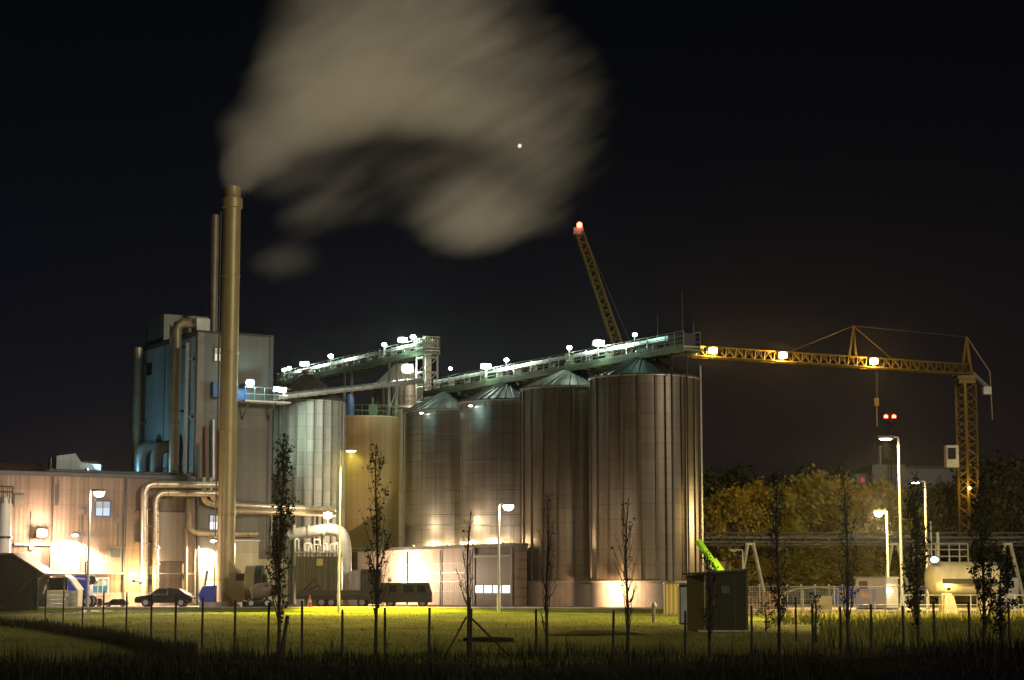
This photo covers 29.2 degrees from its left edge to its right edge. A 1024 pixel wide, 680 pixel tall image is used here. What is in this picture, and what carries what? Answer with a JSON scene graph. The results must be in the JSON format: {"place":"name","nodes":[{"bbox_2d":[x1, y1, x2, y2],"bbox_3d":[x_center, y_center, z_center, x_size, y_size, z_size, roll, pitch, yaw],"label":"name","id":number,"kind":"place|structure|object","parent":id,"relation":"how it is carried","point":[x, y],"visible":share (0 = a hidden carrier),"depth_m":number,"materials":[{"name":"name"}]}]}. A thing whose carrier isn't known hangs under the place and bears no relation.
{"place":"outdoors","nodes":[
{"label":"outdoors","id":0,"kind":"place"},
{"bbox_2d":[0,615,197,658],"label":"verge grass","id":1,"kind":"structure","parent":0,"point":[122,638],"depth_m":62.27,"materials":[{"name":"plant"}]},
{"bbox_2d":[235,540,288,605],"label":"filter house","id":2,"kind":"structure","parent":0,"point":[246,552],"depth_m":156.08,"materials":[{"name":"metal"}]},
{"bbox_2d":[94,604,590,606],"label":"yard pavement","id":3,"kind":"structure","parent":0,"point":[384,605],"depth_m":150.45,"materials":[{"name":"concrete"}]},
{"bbox_2d":[0,486,13,552],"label":"process vessel","id":4,"kind":"object","parent":3,"relation":"on","point":[5,525],"visible":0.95,"depth_m":145.10,"materials":[{"name":"white paint"}]},
{"bbox_2d":[47,574,83,606],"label":"slatted bunker","id":5,"kind":"object","parent":3,"relation":"on","point":[76,597],"visible":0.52,"depth_m":139.87},
{"bbox_2d":[65,562,97,606],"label":"blue tractor","id":6,"kind":"object","parent":3,"relation":"on","point":[93,599],"visible":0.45,"depth_m":144.91,"materials":[{"name":"paint"}]},
{"bbox_2d":[134,588,195,606],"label":"parked car","id":7,"kind":"object","parent":3,"relation":"on","point":[160,594],"visible":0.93,"depth_m":147.90,"materials":[{"name":"black paint"}]},
{"bbox_2d":[198,571,228,606],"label":"blue skip","id":8,"kind":"object","parent":3,"relation":"on","point":[208,594],"visible":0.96,"depth_m":148.75,"materials":[{"name":"paint"}]},
{"bbox_2d":[214,185,244,606],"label":"factory chimney","id":9,"kind":"object","parent":3,"relation":"on","point":[230,589],"visible":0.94,"depth_m":152.11,"materials":[{"name":"paint"}]},
{"bbox_2d":[236,565,281,606],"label":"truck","id":10,"kind":"object","parent":3,"relation":"on","point":[250,576],"visible":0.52,"depth_m":147.82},
{"bbox_2d":[246,583,272,606],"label":"concrete mixer","id":11,"kind":"object","parent":3,"relation":"on","point":[259,591],"visible":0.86,"depth_m":145.34,"materials":[{"name":"paint"}]},
{"bbox_2d":[294,538,340,603],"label":"valve cluster","id":12,"kind":"object","parent":3,"relation":"on","point":[319,553],"visible":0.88,"depth_m":161.68,"materials":[{"name":"white paint"}]},
{"bbox_2d":[286,523,351,604],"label":"elbow duct","id":13,"kind":"object","parent":3,"relation":"on","point":[312,531],"visible":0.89,"depth_m":161.81,"materials":[{"name":"metal"}]},
{"bbox_2d":[295,557,343,605],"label":"waste container","id":14,"kind":"object","parent":3,"relation":"on","point":[323,571],"visible":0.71,"depth_m":156.89,"materials":[{"name":"metal"}]},
{"bbox_2d":[295,578,379,606],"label":"flat trailer","id":15,"kind":"object","parent":3,"relation":"on","point":[325,598],"visible":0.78,"depth_m":143.79,"materials":[{"name":"grey paint"}]},
{"bbox_2d":[38,607,663,608],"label":"kerb","id":16,"kind":"structure","parent":3,"relation":"on","point":[384,607],"depth_m":136.26,"materials":[{"name":"concrete"}]},
{"bbox_2d":[351,569,381,605],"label":"skip container","id":17,"kind":"object","parent":3,"relation":"on","point":[359,579],"visible":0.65,"depth_m":158.79,"materials":[{"name":"metal"}]},
{"bbox_2d":[380,583,432,606],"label":"brown van","id":18,"kind":"object","parent":3,"relation":"on","point":[420,594],"visible":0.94,"depth_m":144.80,"materials":[{"name":"grey paint"}]},
{"bbox_2d":[0,601,1023,679],"bbox_3d":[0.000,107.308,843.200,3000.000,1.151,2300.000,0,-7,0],"label":"ground","id":19,"kind":"structure","parent":0,"point":[804,633],"depth_m":57.36,"materials":[{"name":"plant"}]},
{"bbox_2d":[0,463,44,471],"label":"roof","id":20,"kind":"structure","parent":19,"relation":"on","point":[20,467],"depth_m":174.20,"materials":[{"name":"metal"}]},
{"bbox_2d":[0,553,57,609],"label":"garden shed","id":21,"kind":"structure","parent":19,"relation":"on","point":[24,581],"depth_m":136.99,"materials":[{"name":"metal"}]},
{"bbox_2d":[85,489,105,606],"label":"street lamp","id":22,"kind":"object","parent":19,"relation":"on","point":[98,492],"visible":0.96,"depth_m":138.28,"materials":[{"name":"metal"}]},
{"bbox_2d":[0,465,195,605],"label":"factory hall","id":23,"kind":"structure","parent":19,"relation":"on","point":[54,503],"depth_m":153.35,"materials":[{"name":"metal"}]},
{"bbox_2d":[47,453,100,471],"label":"roof air unit","id":24,"kind":"object","parent":23,"relation":"on","point":[70,461],"visible":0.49,"depth_m":159.20,"materials":[{"name":"paint"}]},
{"bbox_2d":[94,500,110,516],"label":"window frame","id":25,"kind":"structure","parent":23,"relation":"in","point":[102,508],"depth_m":153.60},
{"bbox_2d":[109,546,121,572],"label":"service door","id":26,"kind":"structure","parent":23,"relation":"in","point":[115,553],"depth_m":153.64,"materials":[{"name":"grey paint"}]},
{"bbox_2d":[159,511,184,561],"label":"sheet door","id":27,"kind":"structure","parent":23,"relation":"in","point":[171,523],"depth_m":156.18,"materials":[{"name":"metal"}]},
{"bbox_2d":[133,480,217,605],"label":"lagged pipe run","id":28,"kind":"object","parent":23,"relation":"attached to","point":[155,511],"visible":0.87,"depth_m":154.58,"materials":[{"name":"metal"}]},
{"bbox_2d":[131,314,290,605],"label":"process tower","id":29,"kind":"structure","parent":19,"relation":"on","point":[180,379],"depth_m":160.69,"materials":[{"name":"metal"}]},
{"bbox_2d":[208,214,219,330],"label":"slim flue stack","id":30,"kind":"object","parent":29,"relation":"on","point":[213,275],"visible":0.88,"depth_m":164.72,"materials":[{"name":"metal"}]},
{"bbox_2d":[183,419,258,605],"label":"wall pipe run","id":31,"kind":"object","parent":29,"relation":"attached to","point":[197,532],"depth_m":157.37,"materials":[{"name":"metal"}]},
{"bbox_2d":[273,377,424,400],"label":"sloping conveyor","id":32,"kind":"object","parent":29,"relation":"attached to","point":[351,388],"visible":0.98,"depth_m":173.30,"materials":[{"name":"metal"}]},
{"bbox_2d":[265,433,299,653],"bbox_3d":[-5.709,5.032,48.178,0.730,5.551,0.875,-4,-8,31],"label":"young tree","id":33,"kind":"object","parent":19,"relation":"on","point":[276,557],"visible":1,"depth_m":48.18,"materials":[{"name":"green plant"}]},
{"bbox_2d":[236,502,336,558],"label":"duct pair","id":34,"kind":"object","parent":19,"relation":"on","point":[266,509],"visible":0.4,"depth_m":160.40,"materials":[{"name":"metal"}]},
{"bbox_2d":[271,369,345,603],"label":"grain silo","id":35,"kind":"object","parent":19,"relation":"on","point":[313,428],"visible":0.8,"depth_m":172.41,"materials":[{"name":"metal"}]},
{"bbox_2d":[0,608,663,612],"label":"road","id":36,"kind":"structure","parent":19,"relation":"on","point":[331,609],"depth_m":135.95,"materials":[{"name":"asphalt"}]},
{"bbox_2d":[337,448,356,611],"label":"street lamp","id":37,"kind":"object","parent":19,"relation":"on","point":[339,526],"visible":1,"depth_m":135.91,"materials":[{"name":"metal"}]},
{"bbox_2d":[345,394,399,569],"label":"storage tank","id":38,"kind":"object","parent":19,"relation":"on","point":[364,432],"visible":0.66,"depth_m":184.35,"materials":[{"name":"metal"}]},
{"bbox_2d":[358,443,392,654],"bbox_3d":[-3.338,5.051,48.185,0.914,5.516,0.857,0,-7,0],"label":"young tree","id":39,"kind":"object","parent":19,"relation":"on","point":[377,570],"visible":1,"depth_m":48.22,"materials":[{"name":"green plant"}]},
{"bbox_2d":[371,362,422,546],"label":"silo","id":40,"kind":"object","parent":19,"relation":"on","point":[406,396],"visible":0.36,"depth_m":198.16,"materials":[{"name":"metal"}]},
{"bbox_2d":[0,611,794,661],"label":"lawn tufts","id":41,"kind":"object","parent":19,"relation":"on","point":[404,616],"visible":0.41,"depth_m":64.04,"materials":[{"name":"green plant"}]},
{"bbox_2d":[414,336,439,404],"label":"elevator tower","id":42,"kind":"structure","parent":19,"relation":"on","point":[427,358],"depth_m":183.44,"materials":[{"name":"metal"}]},
{"bbox_2d":[273,338,439,416],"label":"gantry","id":43,"kind":"object","parent":42,"relation":"attached to","point":[369,363],"visible":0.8,"depth_m":194.59,"materials":[{"name":"metal"}]},
{"bbox_2d":[403,384,467,546],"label":"grain silo","id":44,"kind":"object","parent":19,"relation":"on","point":[432,474],"visible":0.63,"depth_m":173.00,"materials":[{"name":"metal"}]},
{"bbox_2d":[354,543,527,605],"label":"lean to shed","id":45,"kind":"object","parent":19,"relation":"on","point":[435,567],"visible":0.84,"depth_m":161.15,"materials":[{"name":"paint"}]},
{"bbox_2d":[475,557,509,605],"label":"garage door","id":46,"kind":"structure","parent":45,"relation":"in","point":[486,568],"depth_m":156.60,"materials":[{"name":"metal"}]},
{"bbox_2d":[445,510,509,656],"bbox_3d":[-0.808,5.959,47.582,1.738,3.660,0.516,0,-7,0],"label":"young tree","id":47,"kind":"object","parent":19,"relation":"on","point":[468,600],"visible":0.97,"depth_m":47.52,"materials":[{"name":"brown plant"}]},
{"bbox_2d":[458,374,524,544],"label":"grain silo","id":48,"kind":"object","parent":19,"relation":"on","point":[489,450],"visible":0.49,"depth_m":164.19,"materials":[{"name":"metal"}]},
{"bbox_2d":[497,503,514,611],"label":"street lamp","id":49,"kind":"object","parent":19,"relation":"on","point":[508,506],"visible":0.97,"depth_m":135.17,"materials":[{"name":"metal"}]},
{"bbox_2d":[44,590,1011,658],"bbox_3d":[-4.334,9.626,68.863,18.946,1.700,53.709,3,-8,-21],"label":"wire fence","id":50,"kind":"object","parent":19,"relation":"on","point":[536,645],"visible":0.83,"depth_m":46.54,"materials":[{"name":"grey metal"}]},
{"bbox_2d":[536,493,557,655],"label":"young tree","id":51,"kind":"object","parent":19,"relation":"on","point":[546,591],"visible":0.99,"depth_m":48.13,"materials":[{"name":"brown plant"}]},
{"bbox_2d":[519,362,592,605],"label":"grain silo","id":52,"kind":"object","parent":19,"relation":"on","point":[554,433],"visible":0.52,"depth_m":155.12,"materials":[{"name":"metal"}]},
{"bbox_2d":[423,289,700,582],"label":"silo gantry","id":53,"kind":"object","parent":19,"relation":"on","point":[681,344],"visible":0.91,"depth_m":155.94,"materials":[{"name":"metal"}]},
{"bbox_2d":[540,630,646,634],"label":"planting bed","id":54,"kind":"object","parent":19,"relation":"on","point":[590,632],"visible":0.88,"depth_m":70.51,"materials":[{"name":"soil"}]},
{"bbox_2d":[611,498,636,654],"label":"young tree","id":55,"kind":"object","parent":19,"relation":"on","point":[626,598],"visible":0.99,"depth_m":48.11,"materials":[{"name":"brown plant"}]},
{"bbox_2d":[587,349,703,606],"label":"grain silo","id":56,"kind":"object","parent":19,"relation":"on","point":[630,428],"visible":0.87,"depth_m":146.49,"materials":[{"name":"metal"}]},
{"bbox_2d":[573,222,730,571],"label":"crawler crane","id":57,"kind":"object","parent":19,"relation":"on","point":[577,232],"visible":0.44,"depth_m":197.93,"materials":[{"name":"orange metal"}]},
{"bbox_2d":[663,583,679,614],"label":"utility cabinet","id":58,"kind":"object","parent":19,"relation":"on","point":[670,598],"visible":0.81,"depth_m":118.95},
{"bbox_2d":[677,584,686,624],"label":"utility cabinet","id":59,"kind":"object","parent":19,"relation":"on","point":[682,598],"visible":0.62,"depth_m":87.23,"materials":[{"name":"metal"}]},
{"bbox_2d":[698,545,718,656],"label":"young tree","id":60,"kind":"object","parent":19,"relation":"on","point":[710,603],"visible":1,"depth_m":47.07,"materials":[{"name":"green plant"}]},
{"bbox_2d":[682,569,749,631],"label":"transformer kiosk","id":61,"kind":"object","parent":19,"relation":"on","point":[730,587],"visible":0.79,"depth_m":75.53,"materials":[{"name":"metal"}]},
{"bbox_2d":[700,465,732,554],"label":"broadleaf tree","id":62,"kind":"object","parent":19,"relation":"on","point":[709,481],"visible":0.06,"depth_m":244.77,"materials":[{"name":"green plant"}]},
{"bbox_2d":[700,494,741,561],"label":"broadleaf tree","id":63,"kind":"object","parent":19,"relation":"on","point":[709,503],"visible":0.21,"depth_m":211.91,"materials":[{"name":"green plant"}]},
{"bbox_2d":[700,479,779,602],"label":"broadleaf tree","id":64,"kind":"object","parent":19,"relation":"on","point":[735,503],"visible":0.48,"depth_m":209.91,"materials":[{"name":"green plant"}]},
{"bbox_2d":[719,457,769,488],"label":"broadleaf tree","id":65,"kind":"object","parent":19,"relation":"on","point":[727,474],"visible":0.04,"depth_m":251.49,"materials":[{"name":"green plant"}]},
{"bbox_2d":[733,553,776,603],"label":"broadleaf tree","id":66,"kind":"object","parent":19,"relation":"on","point":[750,561],"visible":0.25,"depth_m":195.48,"materials":[{"name":"green plant"}]},
{"bbox_2d":[730,476,782,566],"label":"broadleaf tree","id":67,"kind":"object","parent":19,"relation":"on","point":[755,489],"visible":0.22,"depth_m":214.46,"materials":[{"name":"green plant"}]},
{"bbox_2d":[732,464,783,531],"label":"broadleaf tree","id":68,"kind":"object","parent":19,"relation":"on","point":[750,479],"visible":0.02,"depth_m":245.11,"materials":[{"name":"green plant"}]},
{"bbox_2d":[748,553,804,603],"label":"broadleaf tree","id":69,"kind":"object","parent":19,"relation":"on","point":[765,573],"visible":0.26,"depth_m":196.34,"materials":[{"name":"green plant"}]},
{"bbox_2d":[764,467,791,655],"bbox_3d":[6.543,5.454,48.161,0.711,4.708,0.883,0,-7,0],"label":"young tree","id":70,"kind":"object","parent":19,"relation":"on","point":[780,609],"visible":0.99,"depth_m":48.13,"materials":[{"name":"green plant"}]},
{"bbox_2d":[749,475,817,592],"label":"broadleaf tree","id":71,"kind":"object","parent":19,"relation":"on","point":[785,505],"visible":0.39,"depth_m":210.67,"materials":[{"name":"green plant"}]},
{"bbox_2d":[766,551,826,603],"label":"broadleaf tree","id":72,"kind":"object","parent":19,"relation":"on","point":[793,561],"visible":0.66,"depth_m":194.32,"materials":[{"name":"green plant"}]},
{"bbox_2d":[771,467,834,579],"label":"broadleaf tree","id":73,"kind":"object","parent":19,"relation":"on","point":[797,490],"visible":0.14,"depth_m":214.44,"materials":[{"name":"green plant"}]},
{"bbox_2d":[775,540,859,603],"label":"broadleaf tree","id":74,"kind":"object","parent":19,"relation":"on","point":[813,551],"visible":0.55,"depth_m":194.43,"materials":[{"name":"green plant"}]},
{"bbox_2d":[781,463,870,602],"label":"broadleaf tree","id":75,"kind":"object","parent":19,"relation":"on","point":[811,486],"visible":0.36,"depth_m":212.06,"materials":[{"name":"green plant"}]},
{"bbox_2d":[797,543,872,603],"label":"broadleaf tree","id":76,"kind":"object","parent":19,"relation":"on","point":[830,554],"visible":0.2,"depth_m":196.02,"materials":[{"name":"green plant"}]},
{"bbox_2d":[684,326,997,601],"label":"tower crane","id":77,"kind":"object","parent":19,"relation":"on","point":[951,452],"visible":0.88,"depth_m":225.00,"materials":[{"name":"metal"}]},
{"bbox_2d":[809,472,885,567],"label":"broadleaf tree","id":78,"kind":"object","parent":19,"relation":"on","point":[830,518],"visible":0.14,"depth_m":215.17,"materials":[{"name":"green plant"}]},
{"bbox_2d":[834,456,861,653],"bbox_3d":[8.263,5.307,48.224,0.570,5.018,0.730,-5,-9,36],"label":"young tree","id":79,"kind":"object","parent":19,"relation":"on","point":[847,612],"visible":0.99,"depth_m":48.18,"materials":[{"name":"green plant"}]},
{"bbox_2d":[827,552,882,603],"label":"broadleaf tree","id":80,"kind":"object","parent":19,"relation":"on","point":[863,563],"visible":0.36,"depth_m":194.56,"materials":[{"name":"green plant"}]},
{"bbox_2d":[703,532,1023,603],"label":"pipe bridge","id":81,"kind":"structure","parent":19,"relation":"on","point":[891,544],"depth_m":188.54,"materials":[{"name":"metal"}]},
{"bbox_2d":[841,481,890,572],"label":"broadleaf tree","id":82,"kind":"object","parent":19,"relation":"on","point":[864,500],"visible":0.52,"depth_m":212.27,"materials":[{"name":"green plant"}]},
{"bbox_2d":[845,554,900,585],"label":"broadleaf tree","id":83,"kind":"object","parent":19,"relation":"on","point":[881,564],"visible":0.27,"depth_m":195.63,"materials":[{"name":"green plant"}]},
{"bbox_2d":[748,606,1023,614],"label":"gravel yard","id":84,"kind":"structure","parent":19,"relation":"on","point":[807,610],"depth_m":140.82,"materials":[{"name":"gravel"}]},
{"bbox_2d":[748,584,926,610],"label":"fence","id":85,"kind":"object","parent":84,"relation":"on","point":[833,591],"visible":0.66,"depth_m":137.87,"materials":[{"name":"metal"}]},
{"bbox_2d":[855,588,876,609],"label":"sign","id":86,"kind":"object","parent":84,"relation":"on","point":[862,597],"visible":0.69,"depth_m":141.78,"materials":[{"name":"metal"}]},
{"bbox_2d":[854,577,898,608],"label":"white cabin","id":87,"kind":"object","parent":84,"relation":"on","point":[877,581],"visible":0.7,"depth_m":148.04,"materials":[{"name":"metal"}]},
{"bbox_2d":[913,522,1001,612],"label":"gas tank","id":88,"kind":"object","parent":84,"relation":"on","point":[940,578],"visible":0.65,"depth_m":126.24,"materials":[{"name":"metal"}]},
{"bbox_2d":[855,470,919,577],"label":"broadleaf tree","id":89,"kind":"object","parent":19,"relation":"on","point":[880,487],"visible":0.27,"depth_m":215.16,"materials":[{"name":"green plant"}]},
{"bbox_2d":[884,415,895,489],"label":"beacon mast","id":90,"kind":"object","parent":19,"relation":"on","point":[890,445],"visible":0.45,"depth_m":245.13,"materials":[{"name":"black metal"}]},
{"bbox_2d":[878,435,904,615],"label":"street lamp","id":91,"kind":"object","parent":19,"relation":"on","point":[889,437],"visible":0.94,"depth_m":105.59,"materials":[{"name":"metal"}]},
{"bbox_2d":[876,485,933,602],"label":"broadleaf tree","id":92,"kind":"object","parent":19,"relation":"on","point":[892,503],"visible":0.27,"depth_m":212.37,"materials":[{"name":"green plant"}]},
{"bbox_2d":[883,556,937,603],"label":"broadleaf tree","id":93,"kind":"object","parent":19,"relation":"on","point":[897,568],"visible":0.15,"depth_m":196.91,"materials":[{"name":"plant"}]},
{"bbox_2d":[901,471,935,647],"bbox_3d":[9.930,5.516,48.214,0.765,4.600,0.716,2,-8,-19],"label":"young tree","id":94,"kind":"object","parent":19,"relation":"on","point":[916,598],"visible":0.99,"depth_m":48.19,"materials":[{"name":"green plant"}]},
{"bbox_2d":[905,477,961,602],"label":"broadleaf tree","id":95,"kind":"object","parent":19,"relation":"on","point":[934,519],"visible":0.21,"depth_m":216.62,"materials":[{"name":"green plant"}]},
{"bbox_2d":[923,475,986,561],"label":"broadleaf tree","id":96,"kind":"object","parent":19,"relation":"on","point":[949,496],"visible":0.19,"depth_m":236.45,"materials":[{"name":"green plant"}]},
{"bbox_2d":[942,468,1015,561],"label":"broadleaf tree","id":97,"kind":"object","parent":19,"relation":"on","point":[964,507],"visible":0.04,"depth_m":232.94,"materials":[{"name":"green plant"}]},
{"bbox_2d":[951,449,1008,561],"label":"broadleaf tree","id":98,"kind":"object","parent":19,"relation":"on","point":[994,463],"visible":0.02,"depth_m":250.73,"materials":[{"name":"green plant"}]},
{"bbox_2d":[961,461,998,642],"bbox_3d":[11.546,5.396,48.203,0.871,4.832,0.993,-3,-8,21],"label":"young tree","id":99,"kind":"object","parent":19,"relation":"on","point":[984,595],"visible":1,"depth_m":48.15,"materials":[{"name":"green plant"}]},
{"bbox_2d":[966,470,1023,597],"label":"broadleaf tree","id":100,"kind":"object","parent":19,"relation":"on","point":[993,491],"visible":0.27,"depth_m":212.56,"materials":[{"name":"green plant"}]},
{"bbox_2d":[970,455,1023,602],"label":"broadleaf tree","id":101,"kind":"object","parent":19,"relation":"on","point":[1016,479],"visible":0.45,"depth_m":211.43,"materials":[{"name":"green plant"}]},
{"bbox_2d":[981,545,1021,646],"bbox_3d":[12.328,6.589,49.589,0.787,2.818,0.970,7,-10,-43],"label":"young tree","id":102,"kind":"object","parent":19,"relation":"on","point":[1006,570],"visible":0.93,"depth_m":49.56,"materials":[{"name":"green plant"}]},
{"bbox_2d":[989,446,1023,600],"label":"broadleaf tree","id":103,"kind":"object","parent":19,"relation":"on","point":[1005,465],"visible":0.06,"depth_m":245.53,"materials":[{"name":"green plant"}]},
{"bbox_2d":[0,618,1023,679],"bbox_3d":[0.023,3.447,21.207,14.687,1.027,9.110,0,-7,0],"label":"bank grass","id":104,"kind":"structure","parent":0,"point":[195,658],"depth_m":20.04,"materials":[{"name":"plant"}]},
{"bbox_2d":[0,0,1023,485],"label":"sky","id":105,"kind":"structure","parent":0,"point":[805,172],"materials":[{"name":"black"}]},
{"bbox_2d":[772,607,1023,647],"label":"meadow grass","id":106,"kind":"structure","parent":0,"point":[829,634],"depth_m":68.78,"materials":[{"name":"plant"}]},
{"bbox_2d":[847,446,961,556],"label":"distant block","id":107,"kind":"structure","parent":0,"point":[928,474],"depth_m":329.68,"materials":[{"name":"concrete"}]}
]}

